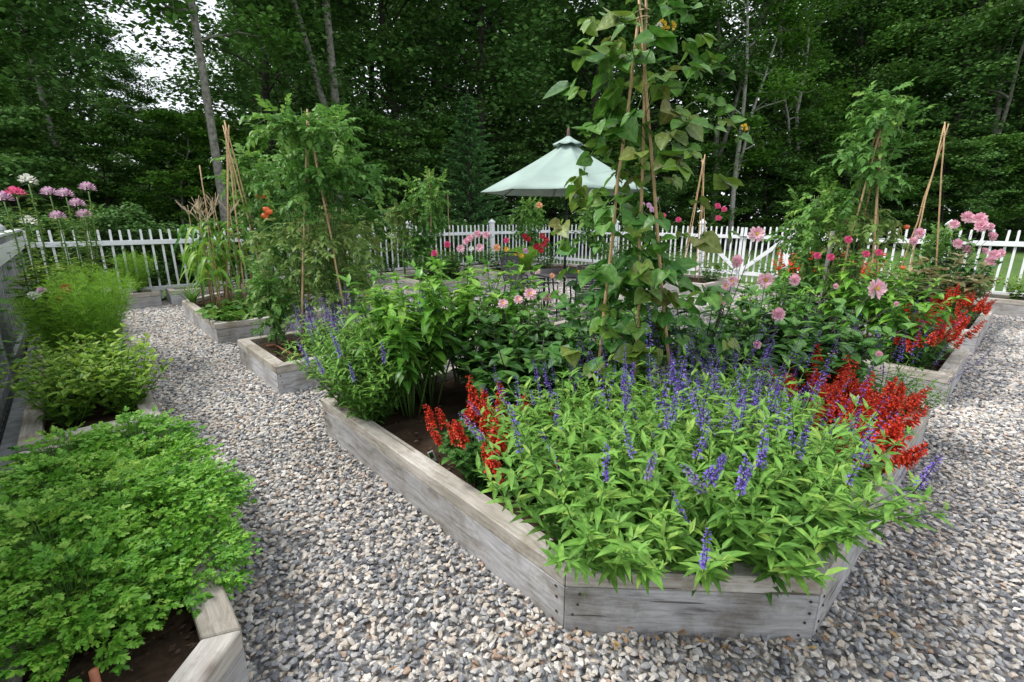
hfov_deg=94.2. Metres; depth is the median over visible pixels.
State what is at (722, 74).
tree
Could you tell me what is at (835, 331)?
salvia plant
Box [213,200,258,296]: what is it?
corn plant
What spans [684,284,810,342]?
dahlia plant
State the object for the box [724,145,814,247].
understory tree
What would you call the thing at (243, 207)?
bean vine
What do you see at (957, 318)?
red salvia
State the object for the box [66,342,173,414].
basil plant
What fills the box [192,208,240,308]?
corn plant
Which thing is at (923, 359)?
red salvia
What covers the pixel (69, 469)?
parsley plant
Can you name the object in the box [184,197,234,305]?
corn plant
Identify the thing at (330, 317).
salvia plant
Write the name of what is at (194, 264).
corn plant
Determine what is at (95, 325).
cosmos plant
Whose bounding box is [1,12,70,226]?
tree
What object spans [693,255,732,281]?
garden shrub
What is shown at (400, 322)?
pepper plant
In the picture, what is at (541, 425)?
salvia plant
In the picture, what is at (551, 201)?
understory tree
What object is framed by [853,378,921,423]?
red salvia
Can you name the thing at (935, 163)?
cane teepee
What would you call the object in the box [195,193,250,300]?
corn plant
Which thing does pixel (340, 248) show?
tomato plant
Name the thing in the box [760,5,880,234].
tree
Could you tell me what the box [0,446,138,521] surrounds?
parsley plant
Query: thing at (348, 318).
salvia plant
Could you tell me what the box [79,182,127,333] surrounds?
cleome plant
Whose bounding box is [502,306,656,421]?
dahlia plant
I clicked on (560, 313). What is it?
garden shrub
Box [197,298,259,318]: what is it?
squash plant
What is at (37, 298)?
cosmos plant
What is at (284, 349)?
drip hose
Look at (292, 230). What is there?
tomato plant
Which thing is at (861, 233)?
tomato plant
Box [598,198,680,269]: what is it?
garden shrub
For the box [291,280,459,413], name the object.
salvia plant
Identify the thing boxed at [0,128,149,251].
understory tree
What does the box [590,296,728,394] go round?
dahlia plant
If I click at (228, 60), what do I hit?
tree
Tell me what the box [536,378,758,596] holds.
salvia plant
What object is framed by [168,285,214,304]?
ornamental grass
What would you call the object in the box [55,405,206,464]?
parsley plant
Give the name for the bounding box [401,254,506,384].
pepper plant
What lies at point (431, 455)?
plant tag
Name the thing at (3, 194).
cleome plant
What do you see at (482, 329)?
dahlia plant
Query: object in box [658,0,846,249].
tree
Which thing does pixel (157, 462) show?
parsley plant
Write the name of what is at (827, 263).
wooden stake
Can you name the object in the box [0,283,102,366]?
cosmos plant
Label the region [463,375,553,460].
red salvia
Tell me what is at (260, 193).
tomato plant
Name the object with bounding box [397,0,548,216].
tree
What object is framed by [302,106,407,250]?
understory tree
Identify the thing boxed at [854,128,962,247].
understory tree
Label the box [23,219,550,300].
picket fence
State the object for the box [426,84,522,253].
spruce tree
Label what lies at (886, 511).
salvia plant
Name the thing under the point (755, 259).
gate
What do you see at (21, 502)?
parsley plant
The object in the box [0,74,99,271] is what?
understory tree
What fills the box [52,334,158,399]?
basil plant
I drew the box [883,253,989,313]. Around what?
bronze leaf plant
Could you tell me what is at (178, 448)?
parsley plant
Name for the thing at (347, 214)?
tomato plant
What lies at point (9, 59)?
tree
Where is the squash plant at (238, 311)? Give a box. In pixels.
[193,306,262,324]
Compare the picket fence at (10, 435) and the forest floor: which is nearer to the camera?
the picket fence at (10, 435)
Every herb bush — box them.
[43,259,102,281]
[107,249,157,292]
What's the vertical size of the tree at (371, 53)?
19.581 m
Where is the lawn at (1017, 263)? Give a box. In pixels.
[77,220,1023,300]
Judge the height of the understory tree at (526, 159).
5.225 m
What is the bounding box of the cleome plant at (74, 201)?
[68,198,108,288]
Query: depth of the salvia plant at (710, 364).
2.85 m
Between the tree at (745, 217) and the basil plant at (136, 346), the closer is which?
the basil plant at (136, 346)
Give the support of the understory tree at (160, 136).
on the forest floor
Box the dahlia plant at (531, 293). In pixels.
[466,269,574,398]
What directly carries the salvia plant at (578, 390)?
on the raised bed at (449, 499)
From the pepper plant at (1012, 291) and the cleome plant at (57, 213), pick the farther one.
the pepper plant at (1012, 291)
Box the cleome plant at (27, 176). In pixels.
[17,173,80,341]
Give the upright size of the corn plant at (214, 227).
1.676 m
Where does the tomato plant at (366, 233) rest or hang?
on the raised bed at (274, 370)
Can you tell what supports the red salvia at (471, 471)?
on the raised bed at (449, 499)
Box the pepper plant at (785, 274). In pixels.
[725,270,823,342]
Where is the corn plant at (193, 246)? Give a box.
[185,204,232,304]
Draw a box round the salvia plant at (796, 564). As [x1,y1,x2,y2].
[652,377,894,605]
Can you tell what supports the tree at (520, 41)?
on the forest floor
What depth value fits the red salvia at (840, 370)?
3.04 m
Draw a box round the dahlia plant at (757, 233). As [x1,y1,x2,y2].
[651,226,787,380]
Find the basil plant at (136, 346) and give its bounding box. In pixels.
[57,323,150,386]
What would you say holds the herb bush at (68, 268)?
on the raised bed at (31, 425)
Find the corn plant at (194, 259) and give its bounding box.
[173,200,216,306]
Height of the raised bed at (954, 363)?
0.300 m
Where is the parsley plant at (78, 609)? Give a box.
[2,521,215,650]
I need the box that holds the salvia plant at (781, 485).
[624,359,855,514]
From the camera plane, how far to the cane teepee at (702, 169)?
10.20 m
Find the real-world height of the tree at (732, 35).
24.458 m
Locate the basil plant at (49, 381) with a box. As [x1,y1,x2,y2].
[0,345,101,412]
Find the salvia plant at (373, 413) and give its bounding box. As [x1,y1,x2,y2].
[285,294,432,422]
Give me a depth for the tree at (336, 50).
17.94 m
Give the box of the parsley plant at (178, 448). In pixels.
[78,429,226,489]
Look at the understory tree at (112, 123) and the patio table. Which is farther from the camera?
the understory tree at (112, 123)
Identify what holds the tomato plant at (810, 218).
on the raised bed at (954, 363)
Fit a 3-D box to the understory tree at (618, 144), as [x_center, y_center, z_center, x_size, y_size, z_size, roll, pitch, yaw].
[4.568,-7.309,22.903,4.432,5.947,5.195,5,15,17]
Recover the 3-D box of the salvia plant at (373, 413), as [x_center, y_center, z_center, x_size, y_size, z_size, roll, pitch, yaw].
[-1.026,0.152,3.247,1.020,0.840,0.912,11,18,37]
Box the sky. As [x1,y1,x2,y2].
[11,0,951,218]
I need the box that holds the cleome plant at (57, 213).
[48,210,87,339]
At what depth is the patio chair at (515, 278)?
7.19 m
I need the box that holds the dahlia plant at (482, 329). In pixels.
[426,298,554,402]
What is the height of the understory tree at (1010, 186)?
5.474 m
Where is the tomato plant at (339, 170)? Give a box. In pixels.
[239,93,407,332]
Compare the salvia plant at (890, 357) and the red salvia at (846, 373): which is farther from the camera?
the salvia plant at (890, 357)
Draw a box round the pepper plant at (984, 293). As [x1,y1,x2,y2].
[973,272,1004,295]
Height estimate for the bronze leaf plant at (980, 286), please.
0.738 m
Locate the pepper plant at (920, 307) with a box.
[861,268,971,363]
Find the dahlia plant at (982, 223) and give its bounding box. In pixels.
[909,211,1005,295]
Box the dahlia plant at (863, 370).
[745,301,895,395]
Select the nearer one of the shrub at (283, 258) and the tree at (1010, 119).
the shrub at (283, 258)
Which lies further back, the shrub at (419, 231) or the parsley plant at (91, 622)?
the shrub at (419, 231)
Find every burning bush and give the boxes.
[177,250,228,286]
[508,245,538,273]
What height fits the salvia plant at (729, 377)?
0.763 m
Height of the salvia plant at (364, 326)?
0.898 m
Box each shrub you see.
[0,203,49,290]
[0,298,22,371]
[0,317,36,353]
[2,275,22,293]
[3,232,26,332]
[14,252,41,294]
[17,212,106,287]
[66,198,189,303]
[138,224,205,284]
[186,213,273,280]
[239,262,273,282]
[260,226,300,277]
[304,262,336,290]
[331,230,386,263]
[336,251,383,286]
[366,217,415,268]
[377,253,401,271]
[396,223,442,264]
[406,252,448,281]
[411,245,455,278]
[427,249,463,279]
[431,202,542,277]
[433,214,477,262]
[436,247,467,276]
[446,222,489,261]
[466,250,493,264]
[474,216,525,258]
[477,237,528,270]
[522,233,562,268]
[523,299,563,329]
[550,270,598,332]
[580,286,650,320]
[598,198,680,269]
[619,301,652,338]
[665,203,726,276]
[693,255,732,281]
[753,253,799,290]
[859,258,947,311]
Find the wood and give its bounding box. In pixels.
[3,1,1023,235]
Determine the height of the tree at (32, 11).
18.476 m
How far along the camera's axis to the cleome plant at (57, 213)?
4.78 m
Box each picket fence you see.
[0,224,38,488]
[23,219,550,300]
[552,219,706,274]
[784,220,1023,295]
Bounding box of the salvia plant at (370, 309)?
[352,287,412,328]
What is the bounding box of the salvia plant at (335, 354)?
[275,286,424,408]
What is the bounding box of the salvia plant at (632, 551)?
[476,349,726,596]
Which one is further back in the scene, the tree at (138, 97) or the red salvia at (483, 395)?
the tree at (138, 97)
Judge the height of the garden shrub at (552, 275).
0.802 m
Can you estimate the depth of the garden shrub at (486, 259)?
13.84 m
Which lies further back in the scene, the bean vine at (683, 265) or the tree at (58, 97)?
the tree at (58, 97)
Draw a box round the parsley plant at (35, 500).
[0,490,107,576]
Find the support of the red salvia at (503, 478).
on the raised bed at (449, 499)
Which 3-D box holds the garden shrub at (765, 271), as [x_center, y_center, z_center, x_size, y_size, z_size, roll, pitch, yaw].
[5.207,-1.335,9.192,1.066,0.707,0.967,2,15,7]
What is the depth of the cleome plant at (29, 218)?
4.51 m
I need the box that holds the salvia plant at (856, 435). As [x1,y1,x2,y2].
[681,337,899,484]
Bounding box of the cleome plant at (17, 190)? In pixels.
[4,186,73,349]
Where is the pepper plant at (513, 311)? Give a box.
[454,256,545,351]
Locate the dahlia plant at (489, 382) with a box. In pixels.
[456,313,608,430]
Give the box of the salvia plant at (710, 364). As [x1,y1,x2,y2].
[633,330,771,401]
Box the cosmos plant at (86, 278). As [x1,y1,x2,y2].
[43,265,120,301]
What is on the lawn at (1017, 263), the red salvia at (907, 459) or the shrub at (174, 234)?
the shrub at (174, 234)
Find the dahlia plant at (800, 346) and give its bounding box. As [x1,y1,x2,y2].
[690,310,843,401]
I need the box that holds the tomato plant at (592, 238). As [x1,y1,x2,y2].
[571,198,609,262]
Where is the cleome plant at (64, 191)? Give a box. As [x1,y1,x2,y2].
[55,188,106,299]
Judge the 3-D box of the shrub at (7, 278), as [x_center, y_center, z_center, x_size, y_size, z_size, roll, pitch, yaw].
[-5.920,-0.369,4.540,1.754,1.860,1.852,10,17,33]
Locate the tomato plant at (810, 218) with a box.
[758,178,871,305]
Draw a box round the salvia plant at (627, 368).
[603,325,737,417]
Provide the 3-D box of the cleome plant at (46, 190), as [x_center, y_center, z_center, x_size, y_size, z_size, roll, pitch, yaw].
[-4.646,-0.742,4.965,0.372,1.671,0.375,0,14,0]
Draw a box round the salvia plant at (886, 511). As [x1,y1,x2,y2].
[670,365,953,564]
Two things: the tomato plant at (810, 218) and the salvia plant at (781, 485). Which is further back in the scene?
the tomato plant at (810, 218)
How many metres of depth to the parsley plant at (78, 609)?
1.64 m
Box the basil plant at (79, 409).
[0,352,111,427]
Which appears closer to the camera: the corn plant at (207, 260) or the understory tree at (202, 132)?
the corn plant at (207, 260)
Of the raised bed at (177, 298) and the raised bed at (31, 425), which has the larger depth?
the raised bed at (177, 298)
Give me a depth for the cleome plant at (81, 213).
4.87 m
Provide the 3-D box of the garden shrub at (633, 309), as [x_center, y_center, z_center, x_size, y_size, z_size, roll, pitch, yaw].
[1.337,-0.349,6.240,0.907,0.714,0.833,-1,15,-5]
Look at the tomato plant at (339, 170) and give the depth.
4.79 m
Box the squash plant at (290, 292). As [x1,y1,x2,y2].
[261,284,309,306]
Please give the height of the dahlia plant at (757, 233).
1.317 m
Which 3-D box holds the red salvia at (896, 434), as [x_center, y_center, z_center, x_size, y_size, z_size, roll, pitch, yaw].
[1.763,0.483,2.535,0.529,0.518,0.483,8,17,28]
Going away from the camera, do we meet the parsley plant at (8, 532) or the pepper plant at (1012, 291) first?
the parsley plant at (8, 532)
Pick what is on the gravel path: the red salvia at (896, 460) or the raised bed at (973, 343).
the raised bed at (973, 343)
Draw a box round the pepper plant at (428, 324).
[359,259,485,409]
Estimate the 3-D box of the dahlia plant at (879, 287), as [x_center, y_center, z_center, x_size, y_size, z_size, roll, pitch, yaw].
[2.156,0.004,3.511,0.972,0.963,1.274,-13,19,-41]
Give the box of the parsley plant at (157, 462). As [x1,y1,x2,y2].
[93,450,216,512]
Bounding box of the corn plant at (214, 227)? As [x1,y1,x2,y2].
[199,198,245,304]
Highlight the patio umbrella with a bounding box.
[481,127,649,316]
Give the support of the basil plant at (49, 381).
on the raised bed at (31, 425)
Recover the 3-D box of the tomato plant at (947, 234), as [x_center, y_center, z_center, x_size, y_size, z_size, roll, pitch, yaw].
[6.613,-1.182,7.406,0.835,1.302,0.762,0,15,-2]
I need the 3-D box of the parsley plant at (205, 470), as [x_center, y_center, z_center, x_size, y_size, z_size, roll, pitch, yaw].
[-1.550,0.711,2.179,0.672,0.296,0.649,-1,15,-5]
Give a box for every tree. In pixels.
[0,0,117,223]
[0,0,151,258]
[0,0,161,206]
[0,5,49,201]
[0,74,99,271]
[0,100,113,235]
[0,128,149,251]
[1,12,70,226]
[3,39,118,213]
[6,1,150,211]
[33,105,162,262]
[64,127,211,262]
[70,49,213,210]
[88,0,318,268]
[105,0,396,254]
[108,108,234,262]
[116,104,232,225]
[153,108,216,225]
[155,0,361,211]
[171,117,296,229]
[177,1,385,215]
[227,0,418,208]
[240,136,330,254]
[247,0,521,220]
[254,0,457,219]
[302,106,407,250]
[326,0,532,205]
[353,132,465,249]
[356,0,605,225]
[390,114,487,242]
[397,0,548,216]
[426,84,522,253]
[465,0,651,240]
[475,140,578,248]
[499,0,711,247]
[504,153,601,250]
[536,0,735,215]
[558,0,786,243]
[570,120,658,248]
[586,0,785,240]
[612,148,715,249]
[647,0,815,229]
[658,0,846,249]
[665,141,753,248]
[683,0,876,233]
[723,0,871,235]
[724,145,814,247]
[754,108,864,244]
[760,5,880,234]
[766,0,968,206]
[799,0,990,209]
[802,142,920,235]
[813,0,1023,244]
[845,0,1023,233]
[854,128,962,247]
[872,0,1008,235]
[887,138,1023,249]
[901,3,1023,236]
[912,0,1023,247]
[919,3,1023,241]
[940,131,1023,249]
[949,20,1023,230]
[975,141,1023,251]
[999,46,1023,202]
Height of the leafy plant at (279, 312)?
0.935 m
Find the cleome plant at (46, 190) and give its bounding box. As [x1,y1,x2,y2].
[40,186,87,346]
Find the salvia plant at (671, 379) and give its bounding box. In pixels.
[579,307,768,439]
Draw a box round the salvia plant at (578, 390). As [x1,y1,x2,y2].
[527,334,688,454]
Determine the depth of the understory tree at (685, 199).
24.38 m
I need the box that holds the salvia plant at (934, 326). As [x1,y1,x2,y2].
[884,287,967,351]
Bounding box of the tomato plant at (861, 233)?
[791,205,913,340]
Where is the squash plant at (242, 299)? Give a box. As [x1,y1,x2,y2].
[230,289,282,307]
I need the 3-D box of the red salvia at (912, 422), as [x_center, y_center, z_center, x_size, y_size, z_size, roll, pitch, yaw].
[1.973,0.431,2.687,0.571,0.543,0.515,-8,17,-29]
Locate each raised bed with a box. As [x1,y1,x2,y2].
[0,423,248,681]
[17,317,165,452]
[126,288,161,308]
[165,259,541,304]
[182,281,374,343]
[237,321,382,394]
[322,366,930,640]
[392,273,476,292]
[475,264,625,284]
[544,318,622,341]
[651,274,735,295]
[760,284,994,353]
[827,332,968,404]
[859,282,1023,316]
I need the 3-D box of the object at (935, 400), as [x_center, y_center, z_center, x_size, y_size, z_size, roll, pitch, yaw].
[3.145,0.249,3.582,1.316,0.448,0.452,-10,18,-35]
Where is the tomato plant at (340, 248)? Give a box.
[296,216,395,339]
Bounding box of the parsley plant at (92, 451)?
[32,432,177,498]
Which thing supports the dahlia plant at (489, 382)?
on the raised bed at (449, 499)
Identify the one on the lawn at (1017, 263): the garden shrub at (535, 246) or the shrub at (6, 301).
the shrub at (6, 301)
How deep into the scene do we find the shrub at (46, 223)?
8.58 m
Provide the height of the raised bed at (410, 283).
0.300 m
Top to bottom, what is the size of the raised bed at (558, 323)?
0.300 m
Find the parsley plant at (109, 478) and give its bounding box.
[11,458,202,558]
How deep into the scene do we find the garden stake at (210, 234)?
6.93 m
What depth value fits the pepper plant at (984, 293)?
8.22 m
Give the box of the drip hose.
[266,344,313,354]
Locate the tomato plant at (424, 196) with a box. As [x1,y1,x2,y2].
[395,166,458,268]
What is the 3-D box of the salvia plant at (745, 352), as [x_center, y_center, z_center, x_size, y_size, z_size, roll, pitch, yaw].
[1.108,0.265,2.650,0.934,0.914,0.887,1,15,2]
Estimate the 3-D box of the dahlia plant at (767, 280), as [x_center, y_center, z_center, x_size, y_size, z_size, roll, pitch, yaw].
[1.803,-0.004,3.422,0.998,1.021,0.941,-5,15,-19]
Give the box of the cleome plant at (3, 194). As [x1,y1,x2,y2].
[0,190,56,365]
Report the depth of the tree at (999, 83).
24.17 m
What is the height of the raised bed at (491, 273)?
0.300 m
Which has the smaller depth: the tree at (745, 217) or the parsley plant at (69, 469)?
the parsley plant at (69, 469)
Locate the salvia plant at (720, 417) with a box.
[624,345,825,474]
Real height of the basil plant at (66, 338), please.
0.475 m
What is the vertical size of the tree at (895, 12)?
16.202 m
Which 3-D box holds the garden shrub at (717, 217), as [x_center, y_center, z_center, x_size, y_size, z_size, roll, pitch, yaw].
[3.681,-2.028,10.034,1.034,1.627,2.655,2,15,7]
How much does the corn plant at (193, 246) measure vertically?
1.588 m
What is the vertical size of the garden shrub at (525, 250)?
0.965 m
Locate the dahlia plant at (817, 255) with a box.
[773,236,882,338]
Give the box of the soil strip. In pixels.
[0,329,47,681]
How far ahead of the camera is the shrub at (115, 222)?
9.11 m
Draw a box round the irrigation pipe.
[88,667,101,681]
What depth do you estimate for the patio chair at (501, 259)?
8.46 m
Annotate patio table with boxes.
[530,268,594,315]
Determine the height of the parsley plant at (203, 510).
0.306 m
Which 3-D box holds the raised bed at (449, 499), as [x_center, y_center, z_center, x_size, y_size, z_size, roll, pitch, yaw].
[0.761,0.685,3.144,4.342,0.300,2.771,0,14,0]
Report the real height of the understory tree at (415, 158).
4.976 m
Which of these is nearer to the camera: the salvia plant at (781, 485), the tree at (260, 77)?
the salvia plant at (781, 485)
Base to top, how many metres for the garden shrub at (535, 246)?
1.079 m
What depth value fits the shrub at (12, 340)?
4.44 m
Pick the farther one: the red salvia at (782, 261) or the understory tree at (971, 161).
the understory tree at (971, 161)
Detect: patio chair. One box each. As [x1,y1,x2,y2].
[498,252,545,306]
[505,259,557,321]
[570,263,600,313]
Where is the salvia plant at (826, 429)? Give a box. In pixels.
[674,369,874,488]
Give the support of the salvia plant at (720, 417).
on the raised bed at (449, 499)
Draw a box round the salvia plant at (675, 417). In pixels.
[542,342,759,487]
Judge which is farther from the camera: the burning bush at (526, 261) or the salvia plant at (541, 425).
the burning bush at (526, 261)
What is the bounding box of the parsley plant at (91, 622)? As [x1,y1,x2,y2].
[0,523,194,681]
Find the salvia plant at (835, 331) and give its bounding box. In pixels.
[799,312,862,377]
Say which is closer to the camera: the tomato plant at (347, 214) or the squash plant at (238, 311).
the squash plant at (238, 311)
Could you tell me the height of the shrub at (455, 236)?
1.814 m
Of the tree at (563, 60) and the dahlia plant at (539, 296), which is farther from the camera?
the tree at (563, 60)
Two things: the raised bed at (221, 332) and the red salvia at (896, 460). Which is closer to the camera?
the red salvia at (896, 460)
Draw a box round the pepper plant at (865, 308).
[813,254,909,353]
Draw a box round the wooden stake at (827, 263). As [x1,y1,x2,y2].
[812,231,834,341]
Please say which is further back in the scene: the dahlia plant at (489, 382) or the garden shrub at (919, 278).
the garden shrub at (919, 278)
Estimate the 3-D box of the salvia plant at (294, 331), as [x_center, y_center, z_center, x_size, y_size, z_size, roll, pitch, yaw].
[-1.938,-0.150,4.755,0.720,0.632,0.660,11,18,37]
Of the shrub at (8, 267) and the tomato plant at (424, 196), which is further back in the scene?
the tomato plant at (424, 196)
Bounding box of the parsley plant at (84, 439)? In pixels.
[0,421,130,496]
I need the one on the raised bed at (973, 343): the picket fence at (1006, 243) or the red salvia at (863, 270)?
the red salvia at (863, 270)
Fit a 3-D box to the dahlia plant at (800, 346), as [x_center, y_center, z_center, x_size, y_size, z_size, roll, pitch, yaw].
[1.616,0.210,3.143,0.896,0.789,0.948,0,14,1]
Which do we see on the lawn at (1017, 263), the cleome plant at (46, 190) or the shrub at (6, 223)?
the shrub at (6, 223)
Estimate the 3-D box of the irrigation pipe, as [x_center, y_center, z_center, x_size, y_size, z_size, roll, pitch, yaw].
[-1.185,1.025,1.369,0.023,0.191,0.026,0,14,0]
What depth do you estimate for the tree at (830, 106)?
25.70 m
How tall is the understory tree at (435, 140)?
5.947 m
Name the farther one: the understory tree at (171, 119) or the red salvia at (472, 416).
the understory tree at (171, 119)
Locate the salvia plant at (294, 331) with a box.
[284,295,354,353]
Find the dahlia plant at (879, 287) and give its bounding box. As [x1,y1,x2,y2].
[709,278,916,378]
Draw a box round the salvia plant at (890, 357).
[858,306,953,364]
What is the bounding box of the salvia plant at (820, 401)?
[669,306,874,457]
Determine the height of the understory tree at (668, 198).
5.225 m
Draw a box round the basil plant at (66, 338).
[19,329,108,380]
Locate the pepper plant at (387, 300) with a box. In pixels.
[361,256,476,393]
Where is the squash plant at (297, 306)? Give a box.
[256,301,306,316]
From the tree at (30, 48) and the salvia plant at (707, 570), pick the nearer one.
the salvia plant at (707, 570)
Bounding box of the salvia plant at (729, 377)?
[652,335,831,427]
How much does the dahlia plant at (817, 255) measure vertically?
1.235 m
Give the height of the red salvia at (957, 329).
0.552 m
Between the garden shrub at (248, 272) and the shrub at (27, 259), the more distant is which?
the garden shrub at (248, 272)
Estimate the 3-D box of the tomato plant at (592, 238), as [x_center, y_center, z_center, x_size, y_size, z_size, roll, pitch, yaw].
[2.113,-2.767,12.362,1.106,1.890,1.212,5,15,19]
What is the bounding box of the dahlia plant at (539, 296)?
[477,286,589,366]
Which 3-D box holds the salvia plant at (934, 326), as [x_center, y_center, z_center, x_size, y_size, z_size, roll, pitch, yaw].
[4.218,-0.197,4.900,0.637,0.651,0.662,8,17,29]
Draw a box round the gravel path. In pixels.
[116,276,1023,681]
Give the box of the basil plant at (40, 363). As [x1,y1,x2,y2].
[2,340,106,397]
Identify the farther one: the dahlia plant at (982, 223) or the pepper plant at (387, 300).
the dahlia plant at (982, 223)
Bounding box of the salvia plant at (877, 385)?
[837,322,936,403]
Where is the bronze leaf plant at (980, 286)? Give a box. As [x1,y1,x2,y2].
[924,263,1003,309]
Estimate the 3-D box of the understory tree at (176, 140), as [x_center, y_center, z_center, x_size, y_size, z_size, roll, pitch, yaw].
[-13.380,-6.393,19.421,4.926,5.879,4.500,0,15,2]
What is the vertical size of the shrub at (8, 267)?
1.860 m
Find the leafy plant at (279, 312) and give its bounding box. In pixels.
[235,260,298,347]
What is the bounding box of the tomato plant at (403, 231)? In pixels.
[378,202,427,277]
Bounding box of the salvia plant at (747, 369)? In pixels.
[656,363,822,447]
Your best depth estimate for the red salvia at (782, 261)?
8.81 m
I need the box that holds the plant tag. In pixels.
[428,450,436,460]
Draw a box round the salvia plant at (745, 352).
[632,304,808,420]
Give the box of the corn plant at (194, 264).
[174,210,224,302]
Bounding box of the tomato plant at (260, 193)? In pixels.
[202,139,314,285]
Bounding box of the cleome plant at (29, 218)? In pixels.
[19,215,71,337]
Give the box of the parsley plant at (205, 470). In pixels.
[106,454,257,537]
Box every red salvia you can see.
[423,392,510,469]
[441,408,510,491]
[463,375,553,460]
[481,442,561,504]
[746,373,853,440]
[760,360,874,423]
[771,247,815,290]
[790,344,864,402]
[795,385,928,488]
[798,253,843,294]
[807,405,902,500]
[810,371,932,428]
[816,384,912,469]
[817,371,929,453]
[831,253,886,288]
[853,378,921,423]
[871,303,920,346]
[893,325,966,369]
[895,317,958,363]
[918,310,969,346]
[921,304,987,359]
[929,283,991,324]
[932,287,997,322]
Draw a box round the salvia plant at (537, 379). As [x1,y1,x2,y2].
[467,360,620,462]
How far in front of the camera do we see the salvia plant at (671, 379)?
2.45 m
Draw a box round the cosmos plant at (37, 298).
[7,278,90,336]
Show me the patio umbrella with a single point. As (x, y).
(551, 173)
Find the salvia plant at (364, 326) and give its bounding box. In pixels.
[305,282,454,400]
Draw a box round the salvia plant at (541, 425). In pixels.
[458,359,689,518]
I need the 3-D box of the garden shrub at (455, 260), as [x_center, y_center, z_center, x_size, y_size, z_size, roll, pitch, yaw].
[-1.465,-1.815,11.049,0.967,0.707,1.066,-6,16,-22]
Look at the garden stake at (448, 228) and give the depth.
11.07 m
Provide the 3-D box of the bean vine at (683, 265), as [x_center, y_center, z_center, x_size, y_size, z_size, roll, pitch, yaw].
[0.795,-0.149,2.996,1.227,1.553,0.934,0,14,0]
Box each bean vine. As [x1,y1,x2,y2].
[217,191,281,291]
[543,0,752,387]
[544,188,728,405]
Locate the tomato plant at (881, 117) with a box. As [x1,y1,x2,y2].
[810,76,935,298]
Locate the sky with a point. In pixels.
(132, 45)
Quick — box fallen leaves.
[214,423,917,669]
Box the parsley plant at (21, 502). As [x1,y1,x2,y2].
[0,492,88,594]
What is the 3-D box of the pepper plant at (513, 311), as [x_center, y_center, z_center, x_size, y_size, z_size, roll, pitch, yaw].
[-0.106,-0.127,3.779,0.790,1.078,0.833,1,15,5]
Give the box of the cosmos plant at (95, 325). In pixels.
[34,262,142,358]
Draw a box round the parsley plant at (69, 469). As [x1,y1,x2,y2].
[23,449,166,505]
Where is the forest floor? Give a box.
[30,225,1021,283]
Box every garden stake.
[199,165,221,308]
[429,173,433,267]
[447,195,449,258]
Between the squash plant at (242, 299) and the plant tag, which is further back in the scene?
the squash plant at (242, 299)
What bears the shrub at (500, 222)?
on the lawn at (1017, 263)
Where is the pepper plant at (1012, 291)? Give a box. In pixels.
[999,274,1023,299]
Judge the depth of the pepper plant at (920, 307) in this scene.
4.28 m
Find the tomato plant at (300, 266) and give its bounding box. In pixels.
[266,202,325,282]
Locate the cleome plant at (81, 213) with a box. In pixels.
[75,209,123,329]
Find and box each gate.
[700,226,743,277]
[739,227,788,281]
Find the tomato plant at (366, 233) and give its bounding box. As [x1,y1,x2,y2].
[278,207,396,321]
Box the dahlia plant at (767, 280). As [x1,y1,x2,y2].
[685,272,838,371]
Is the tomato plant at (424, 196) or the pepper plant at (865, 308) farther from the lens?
the tomato plant at (424, 196)
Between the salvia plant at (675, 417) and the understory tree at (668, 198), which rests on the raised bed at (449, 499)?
the salvia plant at (675, 417)
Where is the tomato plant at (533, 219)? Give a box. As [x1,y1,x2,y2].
[507,196,555,269]
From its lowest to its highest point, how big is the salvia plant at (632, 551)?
0.869 m
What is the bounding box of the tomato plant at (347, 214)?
[317,201,361,271]
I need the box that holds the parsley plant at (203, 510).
[55,473,245,585]
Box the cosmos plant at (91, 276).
[34,265,135,343]
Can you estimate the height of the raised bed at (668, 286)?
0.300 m
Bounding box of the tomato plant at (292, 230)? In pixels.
[233,209,350,337]
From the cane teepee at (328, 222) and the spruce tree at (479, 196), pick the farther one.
the spruce tree at (479, 196)
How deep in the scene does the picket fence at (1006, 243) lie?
8.54 m
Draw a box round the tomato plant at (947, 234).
[906,222,977,289]
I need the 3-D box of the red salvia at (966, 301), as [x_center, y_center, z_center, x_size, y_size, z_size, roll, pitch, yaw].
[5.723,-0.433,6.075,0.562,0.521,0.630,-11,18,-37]
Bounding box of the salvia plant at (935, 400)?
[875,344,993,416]
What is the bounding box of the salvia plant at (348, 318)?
[328,293,388,348]
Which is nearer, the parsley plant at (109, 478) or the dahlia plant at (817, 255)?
the parsley plant at (109, 478)
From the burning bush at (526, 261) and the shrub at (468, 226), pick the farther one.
the shrub at (468, 226)
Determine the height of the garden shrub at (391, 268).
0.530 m
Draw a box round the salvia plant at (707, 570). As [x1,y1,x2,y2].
[592,390,871,595]
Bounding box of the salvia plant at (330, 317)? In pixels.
[290,293,359,341]
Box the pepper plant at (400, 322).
[334,267,467,418]
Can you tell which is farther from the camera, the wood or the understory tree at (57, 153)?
the wood
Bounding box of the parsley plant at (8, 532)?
[0,489,164,624]
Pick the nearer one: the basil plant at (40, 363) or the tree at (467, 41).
the basil plant at (40, 363)
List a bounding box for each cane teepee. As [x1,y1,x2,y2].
[222,120,267,305]
[300,109,354,348]
[593,0,670,402]
[684,155,706,282]
[816,107,885,349]
[897,122,948,278]
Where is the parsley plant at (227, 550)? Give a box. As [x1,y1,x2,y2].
[73,517,262,641]
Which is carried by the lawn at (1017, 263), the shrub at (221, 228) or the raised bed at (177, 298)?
the shrub at (221, 228)
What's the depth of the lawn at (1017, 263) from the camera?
17.79 m
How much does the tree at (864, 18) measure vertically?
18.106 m

